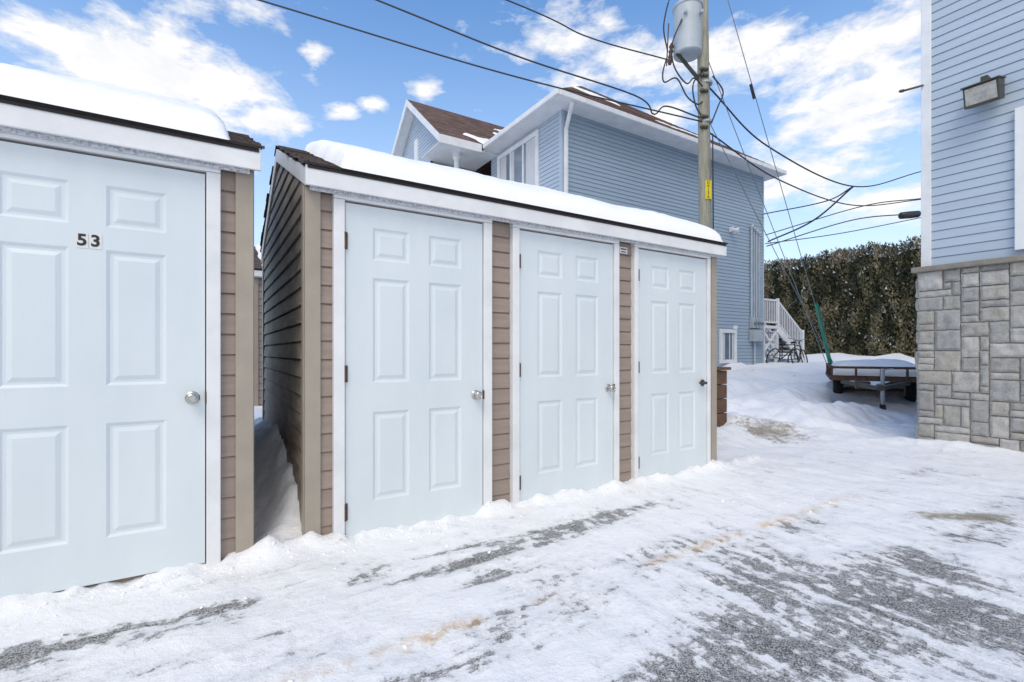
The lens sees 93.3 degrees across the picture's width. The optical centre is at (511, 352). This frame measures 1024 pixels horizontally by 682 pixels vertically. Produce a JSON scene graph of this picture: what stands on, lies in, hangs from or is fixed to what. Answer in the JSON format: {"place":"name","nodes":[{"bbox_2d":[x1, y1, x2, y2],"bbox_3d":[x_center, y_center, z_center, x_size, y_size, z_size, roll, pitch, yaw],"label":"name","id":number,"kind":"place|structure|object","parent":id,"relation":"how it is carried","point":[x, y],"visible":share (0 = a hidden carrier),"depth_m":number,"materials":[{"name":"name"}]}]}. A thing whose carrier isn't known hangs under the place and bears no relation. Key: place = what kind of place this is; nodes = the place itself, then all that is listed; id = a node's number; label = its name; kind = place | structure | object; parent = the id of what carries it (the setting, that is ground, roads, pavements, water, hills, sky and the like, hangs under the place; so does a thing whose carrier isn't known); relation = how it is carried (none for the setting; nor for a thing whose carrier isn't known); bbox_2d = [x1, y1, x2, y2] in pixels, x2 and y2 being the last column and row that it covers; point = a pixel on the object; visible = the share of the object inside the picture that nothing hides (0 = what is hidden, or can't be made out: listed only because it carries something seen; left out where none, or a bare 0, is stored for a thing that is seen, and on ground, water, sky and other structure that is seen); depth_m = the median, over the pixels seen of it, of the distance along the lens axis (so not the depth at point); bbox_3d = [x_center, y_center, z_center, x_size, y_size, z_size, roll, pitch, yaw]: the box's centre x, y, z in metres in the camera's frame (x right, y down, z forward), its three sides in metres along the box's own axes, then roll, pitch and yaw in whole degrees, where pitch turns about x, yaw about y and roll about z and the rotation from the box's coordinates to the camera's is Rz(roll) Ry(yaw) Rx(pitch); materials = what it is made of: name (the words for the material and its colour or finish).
{"place":"outdoors","nodes":[
{"label":"outdoors","id":0,"kind":"place"},
{"bbox_2d":[0,0,920,269],"label":"sky","id":1,"kind":"structure","parent":0,"point":[827,77],"materials":[{"name":"blue"}]},
{"bbox_2d":[0,353,1023,681],"bbox_3d":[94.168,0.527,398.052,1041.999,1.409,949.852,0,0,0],"label":"ground","id":2,"kind":"structure","parent":0,"point":[898,557],"depth_m":2.37,"materials":[{"name":"white snow"}]},
{"bbox_2d":[0,63,264,597],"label":"storage shed","id":3,"kind":"structure","parent":2,"relation":"on","point":[126,334],"depth_m":2.34,"materials":[{"name":"beige"}]},
{"bbox_2d":[0,132,220,597],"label":"door","id":4,"kind":"structure","parent":3,"relation":"in","point":[103,395],"depth_m":2.32,"materials":[{"name":"paint"}]},
{"bbox_2d":[254,243,261,405],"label":"storage shed","id":5,"kind":"structure","parent":2,"relation":"on","point":[257,330],"depth_m":7.53,"materials":[{"name":"beige wood"}]},
{"bbox_2d":[18,459,835,681],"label":"snow clods","id":6,"kind":"object","parent":2,"relation":"on","point":[246,598],"visible":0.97,"depth_m":2.66,"materials":[{"name":"white snow"}]},
{"bbox_2d":[260,140,727,535],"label":"storage shed","id":7,"kind":"structure","parent":2,"relation":"on","point":[439,342],"depth_m":3.40,"materials":[{"name":"beige"}]},
{"bbox_2d":[332,194,491,535],"bbox_3d":[-0.596,0.099,3.141,1.075,2.122,0.103,0,0,-32],"label":"door","id":8,"kind":"structure","parent":7,"relation":"in","point":[412,292],"depth_m":3.12,"materials":[{"name":"paint"}]},
{"bbox_2d":[509,223,618,503],"bbox_3d":[0.456,0.099,3.799,1.060,2.122,0.103,0,0,-32],"label":"door","id":9,"kind":"structure","parent":7,"relation":"in","point":[564,298],"depth_m":3.78,"materials":[{"name":"paint"}]},
{"bbox_2d":[630,243,710,479],"bbox_3d":[1.497,0.099,4.448,1.040,2.122,0.098,0,0,-32],"label":"door","id":10,"kind":"structure","parent":7,"relation":"in","point":[670,294],"depth_m":4.43,"materials":[{"name":"paint"}]},
{"bbox_2d":[391,86,804,366],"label":"apartment house","id":11,"kind":"structure","parent":2,"relation":"on","point":[602,150],"depth_m":14.72,"materials":[{"name":"blue"}]},
{"bbox_2d":[414,138,418,160],"bbox_3d":[-3.246,-6.720,16.433,0.060,1.000,0.300,0,0,-32],"label":"gable window","id":12,"kind":"structure","parent":11,"relation":"in","point":[416,143],"depth_m":16.35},
{"bbox_2d":[497,129,539,185],"bbox_3d":[0.145,-5.215,14.010,0.071,1.630,2.180,0,0,-32],"label":"window","id":13,"kind":"structure","parent":11,"relation":"in","point":[519,163],"depth_m":13.72,"materials":[{"name":"white glass"}]},
{"bbox_2d":[719,329,736,362],"bbox_3d":[7.099,-0.195,15.889,0.880,1.110,0.071,0,0,-32],"label":"window","id":14,"kind":"structure","parent":11,"relation":"in","point":[727,337],"depth_m":15.88,"materials":[{"name":"clear glass"}]},
{"bbox_2d":[763,187,850,214],"bbox_3d":[9.548,-4.795,15.537,0.522,0.082,3.121,0,0,-21],"label":"power line","id":15,"kind":"object","parent":11,"relation":"attached to","point":[808,205],"visible":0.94,"depth_m":15.72,"materials":[{"name":"black rubber"}]},
{"bbox_2d":[717,367,730,426],"bbox_3d":[2.840,0.630,6.900,0.380,0.840,0.380,0,0,-32],"label":"wooden box","id":16,"kind":"object","parent":2,"relation":"on","point":[721,395],"visible":0.21,"depth_m":6.79,"materials":[{"name":"brown wood"}]},
{"bbox_2d":[662,0,832,362],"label":"utility pole","id":17,"kind":"object","parent":2,"relation":"on","point":[690,42],"visible":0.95,"depth_m":9.40,"materials":[{"name":"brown wood"}]},
{"bbox_2d":[257,0,701,121],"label":"power line","id":18,"kind":"object","parent":17,"relation":"attached to","point":[471,63],"visible":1,"depth_m":8.26,"materials":[{"name":"black rubber"}]},
{"bbox_2d":[375,0,699,117],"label":"power line","id":19,"kind":"object","parent":17,"relation":"attached to","point":[427,20],"visible":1,"depth_m":8.62,"materials":[{"name":"black rubber"}]},
{"bbox_2d":[506,0,668,59],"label":"power line","id":20,"kind":"object","parent":17,"relation":"attached to","point":[583,34],"visible":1,"depth_m":8.87,"materials":[{"name":"black rubber"}]},
{"bbox_2d":[709,86,920,186],"bbox_3d":[10.692,-6.105,13.914,16.265,2.760,0.985,0,0,-29],"label":"power line","id":21,"kind":"object","parent":17,"relation":"attached to","point":[730,111],"visible":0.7,"depth_m":12.13,"materials":[{"name":"black rubber"}]},
{"bbox_2d":[767,187,852,241],"bbox_3d":[9.200,-4.308,15.282,0.394,1.017,2.914,0,0,-21],"label":"power line","id":22,"kind":"object","parent":21,"relation":"attached to","point":[846,192],"visible":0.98,"depth_m":14.68,"materials":[{"name":"black rubber"}]},
{"bbox_2d":[710,132,920,205],"bbox_3d":[10.663,-5.178,14.187,16.514,1.810,1.050,0,0,-31],"label":"power line","id":23,"kind":"object","parent":17,"relation":"attached to","point":[724,143],"visible":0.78,"depth_m":12.46,"materials":[{"name":"black rubber"}]},
{"bbox_2d":[766,338,802,362],"bbox_3d":[9.438,0.027,16.716,1.700,0.983,0.560,0,14,-23],"label":"bicycle","id":24,"kind":"object","parent":2,"relation":"on","point":[781,355],"visible":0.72,"depth_m":16.65,"materials":[{"name":"metal"}]},
{"bbox_2d":[790,339,807,362],"bbox_3d":[10.132,0.053,17.115,1.700,0.983,0.560,0,-11,-43],"label":"bicycle","id":25,"kind":"object","parent":2,"relation":"on","point":[796,353],"visible":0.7,"depth_m":17.11,"materials":[{"name":"metal"}]},
{"bbox_2d":[764,235,920,356],"bbox_3d":[15.179,-2.269,26.621,2.746,6.198,30.094,0,0,-32],"label":"cedar hedge","id":26,"kind":"object","parent":2,"relation":"on","point":[864,300],"visible":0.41,"depth_m":23.18,"materials":[{"name":"green plant"}]},
{"bbox_2d":[825,358,917,409],"bbox_3d":[7.305,0.612,9.725,1.580,0.956,4.241,0,0,32],"label":"utility trailer","id":27,"kind":"object","parent":2,"relation":"on","point":[859,374],"visible":0.87,"depth_m":9.15,"materials":[{"name":"metal"}]},
{"bbox_2d":[899,0,1023,451],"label":"stone based house","id":28,"kind":"structure","parent":2,"relation":"on","point":[969,353],"depth_m":5.64,"materials":[{"name":"blue"}]},
{"bbox_2d":[1015,106,1023,250],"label":"window","id":29,"kind":"structure","parent":28,"relation":"in","point":[1019,111],"depth_m":5.28,"materials":[{"name":"white glass"}]},
{"bbox_2d":[766,214,899,246],"bbox_3d":[13.928,-4.775,17.319,10.240,2.224,0.216,0,0,-7],"label":"power line","id":30,"kind":"object","parent":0,"point":[835,224],"visible":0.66,"depth_m":16.92,"materials":[{"name":"black rubber"}]},
{"bbox_2d":[898,211,920,218],"bbox_3d":[14.304,-4.940,17.401,0.823,0.323,0.260,0,0,-9],"label":"cable splice box","id":31,"kind":"object","parent":30,"relation":"hanging from","point":[909,214],"visible":0.99,"depth_m":17.30,"materials":[{"name":"black paint"}]},
{"bbox_2d":[765,217,920,243],"bbox_3d":[13.907,-4.770,17.344,10.276,2.027,0.150,0,0,-7],"label":"power line","id":32,"kind":"object","parent":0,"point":[845,232],"visible":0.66,"depth_m":17.01,"materials":[{"name":"black rubber"}]},
{"bbox_2d":[765,198,920,234],"bbox_3d":[13.912,-5.220,17.288,10.279,2.330,0.262,0,0,-7],"label":"power line","id":33,"kind":"object","parent":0,"point":[843,211],"visible":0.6,"depth_m":16.93,"materials":[{"name":"black rubber"}]}
]}

